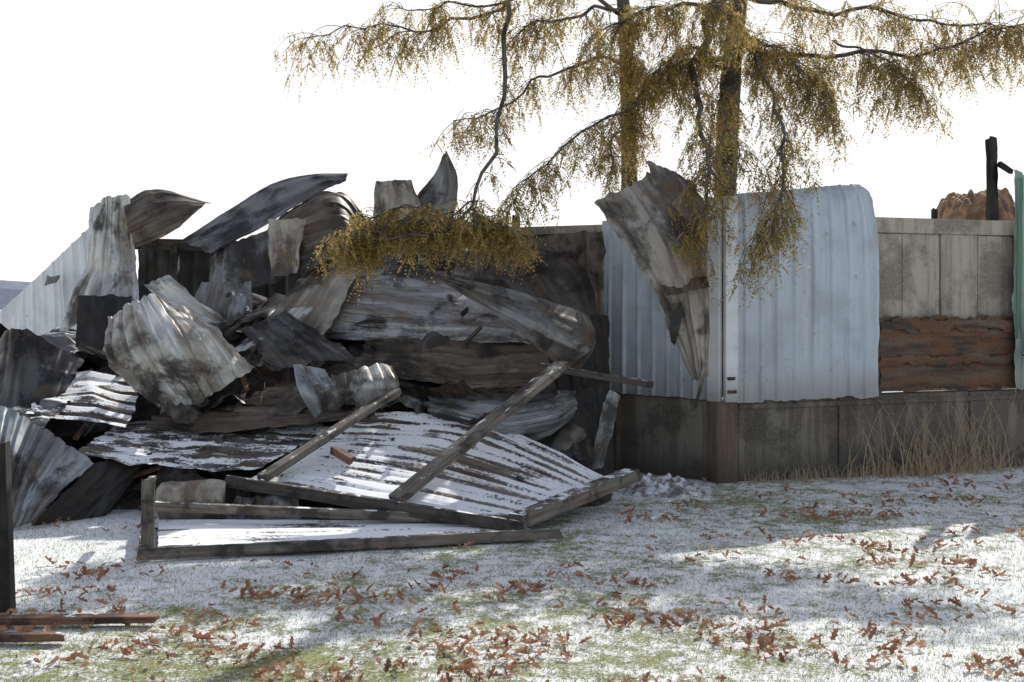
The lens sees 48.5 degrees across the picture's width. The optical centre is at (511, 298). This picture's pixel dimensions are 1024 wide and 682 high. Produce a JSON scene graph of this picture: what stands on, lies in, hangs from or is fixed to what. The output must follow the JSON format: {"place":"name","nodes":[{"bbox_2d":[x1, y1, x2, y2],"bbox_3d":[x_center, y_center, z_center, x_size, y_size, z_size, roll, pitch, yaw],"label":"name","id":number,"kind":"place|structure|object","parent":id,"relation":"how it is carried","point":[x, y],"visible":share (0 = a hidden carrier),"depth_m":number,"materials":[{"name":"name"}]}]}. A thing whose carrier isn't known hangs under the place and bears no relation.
{"place":"outdoors","nodes":[
{"label":"outdoors","id":0,"kind":"place"},
{"bbox_2d":[0,280,138,309],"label":"hills","id":1,"kind":"structure","parent":0,"point":[10,291],"depth_m":214.38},
{"bbox_2d":[268,218,305,276],"bbox_3d":[-2.635,-0.593,13.294,0.430,0.708,0.132,0,0,0],"label":"folded roof shade","id":2,"kind":"object","parent":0,"point":[285,237],"visible":1,"depth_m":13.27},
{"bbox_2d":[0,310,1023,681],"bbox_3d":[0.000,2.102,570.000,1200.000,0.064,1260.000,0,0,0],"label":"ground","id":3,"kind":"structure","parent":0,"point":[936,514],"depth_m":8.10,"materials":[{"name":"snow"}]},
{"bbox_2d":[0,441,15,613],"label":"charred post","id":4,"kind":"object","parent":3,"relation":"on","point":[7,587],"visible":0.96,"depth_m":7.59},
{"bbox_2d":[0,631,67,641],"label":"wooden plank","id":5,"kind":"object","parent":3,"relation":"on","point":[56,636],"visible":1,"depth_m":6.86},
{"bbox_2d":[0,406,93,528],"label":"leaning sheet","id":6,"kind":"object","parent":3,"relation":"on","point":[47,466],"visible":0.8,"depth_m":10.66,"materials":[{"name":"metal"}]},
{"bbox_2d":[0,228,104,353],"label":"white siding wall","id":7,"kind":"structure","parent":3,"relation":"on","point":[36,306],"depth_m":15.50,"materials":[{"name":"metal"}]},
{"bbox_2d":[0,613,159,625],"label":"wooden plank","id":8,"kind":"object","parent":3,"relation":"on","point":[62,619],"visible":0.97,"depth_m":7.24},
{"bbox_2d":[32,452,152,525],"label":"metal sheet","id":9,"kind":"object","parent":3,"relation":"on","point":[96,490],"visible":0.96,"depth_m":10.92,"materials":[{"name":"metal"}]},
{"bbox_2d":[140,478,155,547],"bbox_3d":[-2.946,1.788,9.209,0.109,0.646,0.255,0,0,-15],"label":"upright stub","id":10,"kind":"object","parent":3,"relation":"on","point":[148,512],"visible":0.91,"depth_m":9.20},
{"bbox_2d":[156,479,225,519],"bbox_3d":[-2.928,1.897,10.475,0.658,0.433,0.242,0,0,0],"label":"crushed duct","id":11,"kind":"object","parent":3,"relation":"on","point":[204,491],"visible":0.55,"depth_m":10.38,"materials":[{"name":"beige metal"}]},
{"bbox_2d":[168,473,356,508],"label":"corrugated metal sheet","id":12,"kind":"object","parent":3,"relation":"on","point":[231,494],"visible":0.1,"depth_m":10.87,"materials":[{"name":"metal"}]},
{"bbox_2d":[226,494,300,519],"bbox_3d":[-2.290,1.940,10.462,0.803,0.346,0.242,0,0,6],"label":"crushed scrap","id":13,"kind":"object","parent":3,"relation":"on","point":[272,500],"visible":0.47,"depth_m":10.45,"materials":[{"name":"metal"}]},
{"bbox_2d":[44,315,611,509],"bbox_3d":[-3.550,1.177,13.700,9.700,2.120,5.600,0,0,0],"label":"rubble pile","id":14,"kind":"object","parent":3,"relation":"on","point":[145,409],"visible":0.02,"depth_m":12.56,"materials":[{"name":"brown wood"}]},
{"bbox_2d":[7,396,70,427],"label":"snow panel","id":15,"kind":"structure","parent":14,"relation":"on","point":[53,407],"depth_m":11.73,"materials":[{"name":"metal"}]},
{"bbox_2d":[0,328,83,407],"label":"dark sheet","id":16,"kind":"object","parent":15,"relation":"on","point":[35,368],"visible":1,"depth_m":12.08,"materials":[{"name":"metal"}]},
{"bbox_2d":[41,327,103,356],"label":"snowy scrap","id":17,"kind":"object","parent":14,"relation":"on","point":[64,340],"visible":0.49,"depth_m":13.41,"materials":[{"name":"metal"}]},
{"bbox_2d":[60,194,137,330],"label":"upright twisted sheet","id":18,"kind":"object","parent":17,"relation":"on","point":[110,267],"visible":0.91,"depth_m":13.86,"materials":[{"name":"metal"}]},
{"bbox_2d":[123,189,210,246],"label":"dark arch","id":19,"kind":"structure","parent":18,"relation":"on","point":[153,215],"depth_m":13.96,"materials":[{"name":"metal"}]},
{"bbox_2d":[26,371,137,427],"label":"snow panel","id":20,"kind":"structure","parent":14,"relation":"on","point":[93,396],"depth_m":12.10,"materials":[{"name":"metal"}]},
{"bbox_2d":[60,430,110,449],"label":"scrap sheet","id":21,"kind":"object","parent":14,"relation":"on","point":[81,441],"visible":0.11,"depth_m":11.90,"materials":[{"name":"metal"}]},
{"bbox_2d":[82,420,112,457],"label":"scrap sheet","id":22,"kind":"object","parent":14,"relation":"on","point":[97,427],"visible":0.17,"depth_m":12.04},
{"bbox_2d":[75,294,131,346],"bbox_3d":[-4.833,0.261,13.421,0.648,0.626,0.251,0,0,0],"label":"dark box panel","id":23,"kind":"object","parent":14,"relation":"on","point":[94,312],"visible":0.78,"depth_m":13.44,"materials":[{"name":"metal"}]},
{"bbox_2d":[138,250,210,300],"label":"burnt inner wall","id":24,"kind":"structure","parent":14,"relation":"on","point":[154,265],"depth_m":14.84,"materials":[{"name":"metal"}]},
{"bbox_2d":[170,246,179,283],"bbox_3d":[-4.277,-0.076,14.451,0.147,1.185,0.195,0,0,0],"label":"burnt stud","id":25,"kind":"object","parent":14,"relation":"on","point":[174,264],"visible":0.41,"depth_m":14.44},
{"bbox_2d":[134,239,236,250],"bbox_3d":[-4.173,-0.680,14.551,1.372,0.184,0.126,0,0,4],"label":"burnt header","id":26,"kind":"object","parent":25,"relation":"attached to","point":[162,244],"visible":0.45,"depth_m":14.51},
{"bbox_2d":[104,293,253,407],"bbox_3d":[-3.579,0.550,12.139,1.586,1.208,0.924,0,0,0],"label":"arched sheet","id":27,"kind":"object","parent":14,"relation":"on","point":[160,351],"visible":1,"depth_m":11.85,"materials":[{"name":"metal"}]},
{"bbox_2d":[160,402,202,423],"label":"scrap sheet","id":28,"kind":"object","parent":14,"relation":"on","point":[180,413],"visible":0.41,"depth_m":12.10,"materials":[{"name":"metal"}]},
{"bbox_2d":[156,465,211,487],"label":"scrap sheet","id":29,"kind":"object","parent":14,"relation":"on","point":[162,475],"visible":0.14,"depth_m":11.47,"materials":[{"name":"metal"}]},
{"bbox_2d":[143,275,226,324],"bbox_3d":[-3.693,0.057,12.790,0.967,0.642,0.127,0,0,8],"label":"arched sheet top","id":30,"kind":"object","parent":14,"relation":"on","point":[167,288],"visible":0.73,"depth_m":12.79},
{"bbox_2d":[78,420,332,471],"bbox_3d":[-3.057,1.486,11.703,2.535,0.377,1.448,0,0,0],"label":"snowy sheet","id":31,"kind":"object","parent":14,"relation":"on","point":[132,443],"visible":0.83,"depth_m":11.55,"materials":[{"name":"metal"}]},
{"bbox_2d":[140,405,388,432],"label":"brown sheet","id":32,"kind":"object","parent":31,"relation":"on","point":[221,418],"visible":0.74,"depth_m":11.93,"materials":[{"name":"metal"}]},
{"bbox_2d":[293,364,336,417],"bbox_3d":[-2.037,0.965,11.790,0.490,0.558,0.191,0,0,0],"label":"pale panel","id":33,"kind":"object","parent":32,"relation":"on","point":[313,385],"visible":1,"depth_m":11.76,"materials":[{"name":"metal"}]},
{"bbox_2d":[213,436,254,477],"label":"scrap sheet","id":34,"kind":"object","parent":14,"relation":"on","point":[241,473],"visible":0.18,"depth_m":11.54,"materials":[{"name":"metal"}]},
{"bbox_2d":[229,330,247,342],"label":"scrap sheet","id":35,"kind":"object","parent":14,"relation":"on","point":[240,338],"visible":0.34,"depth_m":12.96,"materials":[{"name":"metal"}]},
{"bbox_2d":[224,300,268,338],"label":"scrap sheet","id":36,"kind":"object","parent":35,"relation":"on","point":[239,326],"visible":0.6,"depth_m":13.12,"materials":[{"name":"metal"}]},
{"bbox_2d":[238,293,285,321],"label":"scrap sheet","id":37,"kind":"object","parent":14,"relation":"on","point":[274,300],"visible":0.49,"depth_m":13.23,"materials":[{"name":"metal"}]},
{"bbox_2d":[235,306,315,351],"bbox_3d":[-2.640,0.358,12.644,0.989,0.542,0.389,0,0,-38],"label":"snowy scrap","id":38,"kind":"object","parent":14,"relation":"on","point":[300,313],"visible":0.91,"depth_m":12.76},
{"bbox_2d":[251,273,304,297],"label":"burnt inner wall","id":39,"kind":"structure","parent":14,"relation":"on","point":[285,285],"depth_m":14.53,"materials":[{"name":"metal"}]},
{"bbox_2d":[274,384,305,414],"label":"scrap sheet","id":40,"kind":"object","parent":14,"relation":"on","point":[292,402],"visible":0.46,"depth_m":12.08,"materials":[{"name":"metal"}]},
{"bbox_2d":[233,359,387,421],"bbox_3d":[-2.150,0.963,12.282,1.762,0.662,0.733,0,0,0],"label":"debris","id":41,"kind":"object","parent":40,"relation":"on","point":[271,397],"visible":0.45,"depth_m":12.27,"materials":[{"name":"wood"}]},
{"bbox_2d":[244,310,355,370],"bbox_3d":[-2.370,0.463,12.476,1.339,0.658,0.351,0,0,21],"label":"dark scrap","id":42,"kind":"object","parent":14,"relation":"on","point":[284,345],"visible":0.98,"depth_m":12.48,"materials":[{"name":"metal"}]},
{"bbox_2d":[245,257,365,365],"bbox_3d":[-2.359,0.069,13.012,0.641,1.372,1.439,0,0,37],"label":"tilted sheet","id":43,"kind":"object","parent":14,"relation":"on","point":[307,290],"visible":0.45,"depth_m":13.12,"materials":[{"name":"beige metal"}]},
{"bbox_2d":[268,191,364,280],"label":"folded roof arch","id":44,"kind":"structure","parent":43,"relation":"on","point":[323,213],"depth_m":13.57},
{"bbox_2d":[209,229,276,287],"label":"dark sheet","id":45,"kind":"object","parent":44,"relation":"attached to","point":[242,260],"visible":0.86,"depth_m":13.42,"materials":[{"name":"metal"}]},
{"bbox_2d":[181,173,347,252],"bbox_3d":[-2.962,-1.052,13.826,2.037,1.046,0.437,0,0,-21],"label":"long roof strip","id":46,"kind":"object","parent":44,"relation":"on","point":[256,211],"visible":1,"depth_m":13.79,"materials":[{"name":"metal"}]},
{"bbox_2d":[385,395,427,413],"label":"scrap sheet","id":47,"kind":"object","parent":14,"relation":"on","point":[415,403],"visible":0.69,"depth_m":12.06,"materials":[{"name":"metal"}]},
{"bbox_2d":[407,379,477,398],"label":"scrap sheet","id":48,"kind":"object","parent":14,"relation":"on","point":[461,389],"visible":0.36,"depth_m":12.19,"materials":[{"name":"metal"}]},
{"bbox_2d":[424,390,577,440],"bbox_3d":[-0.107,1.289,12.266,1.649,0.560,0.803,0,0,0],"label":"teal curl","id":49,"kind":"object","parent":14,"relation":"on","point":[536,421],"visible":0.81,"depth_m":12.05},
{"bbox_2d":[387,375,557,409],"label":"central brown sheet","id":50,"kind":"object","parent":49,"relation":"on","point":[497,393],"visible":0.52,"depth_m":12.38,"materials":[{"name":"metal"}]},
{"bbox_2d":[353,338,550,388],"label":"central dark sheet","id":51,"kind":"object","parent":50,"relation":"on","point":[502,365],"visible":0.94,"depth_m":12.58,"materials":[{"name":"wood"}]},
{"bbox_2d":[421,332,449,352],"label":"scrap sheet","id":52,"kind":"object","parent":51,"relation":"on","point":[431,340],"visible":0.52,"depth_m":12.75,"materials":[{"name":"metal"}]},
{"bbox_2d":[537,387,600,473],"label":"metal sheet","id":53,"kind":"object","parent":14,"relation":"on","point":[584,417],"visible":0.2,"depth_m":12.60,"materials":[{"name":"metal"}]},
{"bbox_2d":[560,439,595,460],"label":"scrap sheet","id":54,"kind":"object","parent":14,"relation":"on","point":[583,450],"visible":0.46,"depth_m":12.21,"materials":[{"name":"metal"}]},
{"bbox_2d":[539,363,653,387],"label":"wooden beam","id":55,"kind":"structure","parent":14,"relation":"on","point":[604,376],"depth_m":11.97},
{"bbox_2d":[427,271,594,366],"bbox_3d":[-0.011,0.240,12.101,1.823,1.091,0.416,0,0,-6],"label":"lance sheet","id":56,"kind":"object","parent":55,"relation":"on","point":[553,331],"visible":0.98,"depth_m":12.04,"materials":[{"name":"metal"}]},
{"bbox_2d":[568,310,595,368],"bbox_3d":[0.698,0.459,12.245,0.424,0.660,0.152,0,0,-36],"label":"lance curl","id":57,"kind":"object","parent":56,"relation":"attached to","point":[579,363],"visible":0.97,"depth_m":12.30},
{"bbox_2d":[592,390,619,469],"bbox_3d":[1.028,1.420,12.274,0.337,0.853,0.101,0,0,-25],"label":"dangling scrap","id":58,"kind":"object","parent":14,"relation":"hanging from","point":[606,423],"visible":0.99,"depth_m":12.26,"materials":[{"name":"metal"}]},
{"bbox_2d":[158,519,529,546],"bbox_3d":[-1.475,2.030,9.729,3.452,0.058,1.153,0,0,0],"label":"door skin","id":59,"kind":"object","parent":3,"relation":"on","point":[186,532],"depth_m":9.94,"materials":[{"name":"metal"}]},
{"bbox_2d":[225,475,523,530],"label":"wooden beam","id":60,"kind":"structure","parent":59,"relation":"on","point":[358,501],"depth_m":10.23,"materials":[{"name":"wood"}]},
{"bbox_2d":[509,469,640,528],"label":"wooden beam","id":61,"kind":"structure","parent":59,"relation":"on","point":[554,506],"depth_m":10.62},
{"bbox_2d":[253,411,603,514],"bbox_3d":[-0.777,1.611,11.210,3.126,0.831,2.034,0,0,16],"label":"front snowy sheet","id":62,"kind":"object","parent":61,"relation":"on","point":[480,477],"visible":0.85,"depth_m":11.14,"materials":[{"name":"metal"}]},
{"bbox_2d":[257,388,401,480],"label":"wooden beam","id":63,"kind":"structure","parent":62,"relation":"on","point":[277,468],"depth_m":11.05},
{"bbox_2d":[330,363,399,407],"bbox_3d":[-1.528,0.911,11.839,0.743,0.454,0.364,0,0,-18],"label":"pale curl","id":64,"kind":"object","parent":63,"relation":"on","point":[362,385],"visible":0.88,"depth_m":11.75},
{"bbox_2d":[155,501,508,522],"bbox_3d":[-1.644,1.919,10.175,3.342,0.204,0.060,0,0,1],"label":"back rail","id":65,"kind":"object","parent":62,"relation":"on","point":[268,510],"visible":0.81,"depth_m":10.16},
{"bbox_2d":[329,446,356,464],"bbox_3d":[-1.617,1.500,10.862,0.331,0.157,0.072,0,0,40],"label":"brick","id":66,"kind":"object","parent":62,"relation":"on","point":[343,456],"visible":1,"depth_m":10.83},
{"bbox_2d":[388,361,569,501],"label":"wooden beam","id":67,"kind":"structure","parent":62,"relation":"on","point":[425,475],"depth_m":10.91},
{"bbox_2d":[136,528,562,560],"bbox_3d":[-1.276,2.034,9.447,3.529,0.100,0.059,0,0,-14],"label":"front rail","id":68,"kind":"object","parent":3,"relation":"on","point":[196,551],"visible":0.98,"depth_m":9.39,"materials":[{"name":"wood"}]},
{"bbox_2d":[387,235,549,264],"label":"back wall","id":69,"kind":"structure","parent":3,"relation":"on","point":[539,236],"depth_m":14.51,"materials":[{"name":"concrete"}]},
{"bbox_2d":[476,224,601,236],"bbox_3d":[-0.343,-0.858,14.877,3.430,0.105,0.200,0,0,27],"label":"back wall cap","id":70,"kind":"object","parent":69,"relation":"on","point":[570,229],"visible":0.18,"depth_m":14.28,"materials":[{"name":"concrete"}]},
{"bbox_2d":[273,0,671,303],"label":"honey locust tree","id":71,"kind":"object","parent":3,"relation":"on","point":[371,238],"visible":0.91,"depth_m":13.41,"materials":[{"name":"yellow plant"}]},
{"bbox_2d":[0,473,1023,681],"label":"fallen leaves","id":72,"kind":"object","parent":3,"relation":"on","point":[465,665],"visible":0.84,"depth_m":7.43,"materials":[{"name":"brown plant"}]},
{"bbox_2d":[542,422,586,458],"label":"scrap sheet","id":73,"kind":"object","parent":3,"relation":"on","point":[565,436],"visible":0.34,"depth_m":12.36,"materials":[{"name":"metal"}]},
{"bbox_2d":[548,314,614,475],"bbox_3d":[0.783,1.149,13.299,0.890,1.925,0.453,0,0,-14],"label":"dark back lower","id":74,"kind":"object","parent":3,"relation":"on","point":[597,360],"visible":0.21,"depth_m":13.42,"materials":[{"name":"metal"}]},
{"bbox_2d":[323,265,532,343],"bbox_3d":[-0.852,0.065,13.248,2.702,0.965,0.942,0,0,0],"label":"central wide sheet","id":75,"kind":"object","parent":74,"relation":"on","point":[414,305],"visible":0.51,"depth_m":13.07,"materials":[{"name":"metal"}]},
{"bbox_2d":[368,218,463,269],"bbox_3d":[-1.286,-0.684,13.848,1.414,0.767,0.447,0,0,0],"label":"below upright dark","id":76,"kind":"object","parent":75,"relation":"on","point":[393,261],"visible":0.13,"depth_m":13.75,"materials":[{"name":"metal"}]},
{"bbox_2d":[373,180,422,231],"bbox_3d":[-1.396,-1.023,13.944,0.624,0.883,0.177,0,0,0],"label":"tan upright scrap","id":77,"kind":"object","parent":76,"relation":"on","point":[389,194],"visible":0.44,"depth_m":13.95,"materials":[{"name":"metal"}]},
{"bbox_2d":[400,151,457,240],"bbox_3d":[-1.027,-1.259,13.949,0.734,1.127,0.302,0,0,0],"label":"pointed upright scrap","id":78,"kind":"object","parent":76,"relation":"on","point":[439,187],"visible":0.66,"depth_m":13.94,"materials":[{"name":"metal"}]},
{"bbox_2d":[407,238,484,280],"bbox_3d":[-0.825,-0.513,13.779,1.103,0.688,0.273,0,0,-4],"label":"snow flecked scrap","id":79,"kind":"object","parent":76,"relation":"on","point":[470,272],"visible":0.39,"depth_m":13.71,"materials":[{"name":"metal"}]},
{"bbox_2d":[477,240,596,314],"bbox_3d":[0.303,-0.038,13.489,1.504,1.333,0.437,0,0,0],"label":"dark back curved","id":80,"kind":"object","parent":74,"relation":"on","point":[561,279],"visible":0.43,"depth_m":13.53,"materials":[{"name":"metal"}]},
{"bbox_2d":[621,393,706,479],"bbox_3d":[1.778,1.730,13.555,1.480,1.140,0.220,0,0,42],"label":"base","id":81,"kind":"object","parent":3,"relation":"on","point":[661,435],"visible":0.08,"depth_m":13.39,"materials":[{"name":"concrete"}]},
{"bbox_2d":[602,216,706,399],"bbox_3d":[1.691,0.101,13.395,1.626,2.118,0.044,0,0,42],"label":"siding","id":82,"kind":"object","parent":81,"relation":"on","point":[642,346],"visible":0.55,"depth_m":13.57,"materials":[{"name":"metal"}]},
{"bbox_2d":[477,230,605,314],"bbox_3d":[0.286,0.146,13.843,1.680,1.962,0.491,0,0,10],"label":"back dark sheet","id":83,"kind":"object","parent":82,"relation":"attached to","point":[585,250],"visible":0.16,"depth_m":13.90,"materials":[{"name":"metal"}]},
{"bbox_2d":[621,473,708,497],"bbox_3d":[1.650,2.031,12.300,1.000,0.258,0.700,0,0,0],"label":"ash and snow heap","id":84,"kind":"object","parent":3,"relation":"on","point":[651,485],"visible":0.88,"depth_m":12.13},
{"bbox_2d":[705,397,737,483],"bbox_3d":[2.387,1.720,12.964,0.278,1.160,0.300,0,0,-20],"label":"base corner","id":85,"kind":"object","parent":3,"relation":"on","point":[722,440],"visible":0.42,"depth_m":12.83,"materials":[{"name":"concrete"}]},
{"bbox_2d":[707,197,721,401],"bbox_3d":[2.284,0.013,12.843,0.165,2.305,0.060,0,0,42],"label":"corner trim return","id":86,"kind":"object","parent":85,"relation":"on","point":[714,385],"visible":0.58,"depth_m":12.80,"materials":[{"name":"white paint"}]},
{"bbox_2d":[480,0,1023,396],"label":"honey locust tree","id":87,"kind":"object","parent":3,"relation":"on","point":[683,72],"visible":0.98,"depth_m":13.79,"materials":[{"name":"yellow plant"}]},
{"bbox_2d":[594,159,709,414],"bbox_3d":[1.523,-0.142,12.329,1.244,2.818,0.574,0,0,0],"label":"torn hanging metal sheet","id":88,"kind":"object","parent":87,"relation":"hanging from","point":[638,217],"visible":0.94,"depth_m":12.24,"materials":[{"name":"metal"}]},
{"bbox_2d":[738,398,837,481],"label":"base wall","id":89,"kind":"structure","parent":3,"relation":"on","point":[769,439],"depth_m":13.12,"materials":[{"name":"concrete"}]},
{"bbox_2d":[738,394,1023,408],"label":"base sill","id":90,"kind":"structure","parent":89,"relation":"on","point":[860,402],"depth_m":13.50,"materials":[{"name":"concrete"}]},
{"bbox_2d":[734,184,879,402],"bbox_3d":[3.429,-0.086,13.191,1.938,2.548,0.177,0,0,-22],"label":"front siding","id":91,"kind":"object","parent":90,"relation":"on","point":[812,331],"visible":0.81,"depth_m":13.19,"materials":[{"name":"metal"}]},
{"bbox_2d":[723,196,737,402],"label":"corner trim","id":92,"kind":"structure","parent":91,"relation":"attached to","point":[730,338],"depth_m":12.77,"materials":[{"name":"white paint"}]},
{"bbox_2d":[1012,169,1023,391],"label":"end siding","id":93,"kind":"object","parent":90,"relation":"on","point":[1019,362],"visible":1,"depth_m":14.12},
{"bbox_2d":[1016,177,1022,338],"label":"green edge trim","id":94,"kind":"structure","parent":93,"relation":"attached to","point":[1019,280],"depth_m":14.09,"materials":[{"name":"paint"}]},
{"bbox_2d":[743,393,1023,485],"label":"dry weeds","id":95,"kind":"object","parent":3,"relation":"on","point":[929,468],"visible":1,"depth_m":13.47,"materials":[{"name":"plant"}]},
{"bbox_2d":[838,390,968,476],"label":"base wall","id":96,"kind":"structure","parent":3,"relation":"on","point":[848,427],"depth_m":13.63,"materials":[{"name":"concrete"}]},
{"bbox_2d":[877,233,901,391],"bbox_3d":[4.420,0.170,13.698,0.551,1.900,0.150,0,0,-20],"label":"panel","id":97,"kind":"object","parent":96,"relation":"on","point":[890,272],"visible":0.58,"depth_m":13.66,"materials":[{"name":"concrete"}]},
{"bbox_2d":[901,233,938,389],"bbox_3d":[4.948,0.168,13.900,0.551,1.904,0.150,0,0,-20],"label":"panel","id":98,"kind":"object","parent":96,"relation":"on","point":[920,275],"visible":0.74,"depth_m":13.83,"materials":[{"name":"concrete"}]},
{"bbox_2d":[878,314,1017,393],"bbox_3d":[6.059,0.677,14.159,3.673,0.954,0.040,0,0,-20],"label":"rust stained band","id":99,"kind":"object","parent":96,"relation":"on","point":[962,376],"visible":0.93,"depth_m":13.88,"materials":[{"name":"metal"}]},
{"bbox_2d":[878,352,1013,366],"bbox_3d":[6.036,0.741,14.108,3.641,0.163,0.037,0,0,-20],"label":"hanging residue","id":100,"kind":"object","parent":99,"relation":"attached to","point":[945,360],"visible":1,"depth_m":13.82},
{"bbox_2d":[879,316,1014,332],"bbox_3d":[6.030,0.319,14.106,3.592,0.214,0.038,0,0,-20],"label":"hanging residue","id":101,"kind":"object","parent":99,"relation":"attached to","point":[946,326],"visible":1,"depth_m":13.84},
{"bbox_2d":[939,234,976,389],"bbox_3d":[5.484,0.166,14.078,0.551,1.908,0.150,0,0,-20],"label":"panel","id":102,"kind":"object","parent":96,"relation":"on","point":[957,275],"visible":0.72,"depth_m":14.00,"materials":[{"name":"concrete"}]},
{"bbox_2d":[920,188,1014,390],"bbox_3d":[7.300,0.220,18.000,1.800,3.860,3.200,0,0,0],"label":"rusty rubble heap","id":103,"kind":"object","parent":3,"relation":"on","point":[970,205],"visible":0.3,"depth_m":17.31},
{"bbox_2d":[968,388,1023,467],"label":"base wall","id":104,"kind":"structure","parent":3,"relation":"on","point":[1015,424],"depth_m":14.15,"materials":[{"name":"concrete"}]},
{"bbox_2d":[977,235,1011,387],"bbox_3d":[6.012,0.170,14.280,0.551,1.900,0.150,0,0,-20],"label":"panel","id":105,"kind":"object","parent":104,"relation":"on","point":[994,275],"visible":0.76,"depth_m":14.20,"materials":[{"name":"concrete"}]},
{"bbox_2d":[875,217,1014,235],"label":"top beam","id":106,"kind":"structure","parent":105,"relation":"on","point":[942,226],"depth_m":13.90,"materials":[{"name":"concrete"}]},
{"bbox_2d":[985,136,998,219],"bbox_3d":[6.085,-1.107,14.370,0.193,1.866,0.218,0,0,0],"label":"charred post","id":107,"kind":"object","parent":106,"relation":"on","point":[992,209],"visible":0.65,"depth_m":14.32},
{"bbox_2d":[0,0,1023,281],"label":"sky","id":108,"kind":"structure","parent":0,"point":[99,99],"materials":[{"name":"white"}]},
{"bbox_2d":[613,390,620,470],"bbox_3d":[1.250,1.710,13.842,0.130,1.180,0.100,0,0,42],"label":"wooden post","id":109,"kind":"object","parent":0,"point":[617,441],"visible":0.38,"depth_m":13.79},
{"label":"scrap sheet","id":110,"kind":"object","parent":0,"visible":0},
{"bbox_2d":[194,281,253,328],"bbox_3d":[-3.308,0.072,13.052,0.803,0.564,0.473,0,0,0],"label":"snowy scrap","id":111,"kind":"object","parent":110,"relation":"on","point":[236,304],"visible":0.81,"depth_m":13.07,"materials":[{"name":"metal"}]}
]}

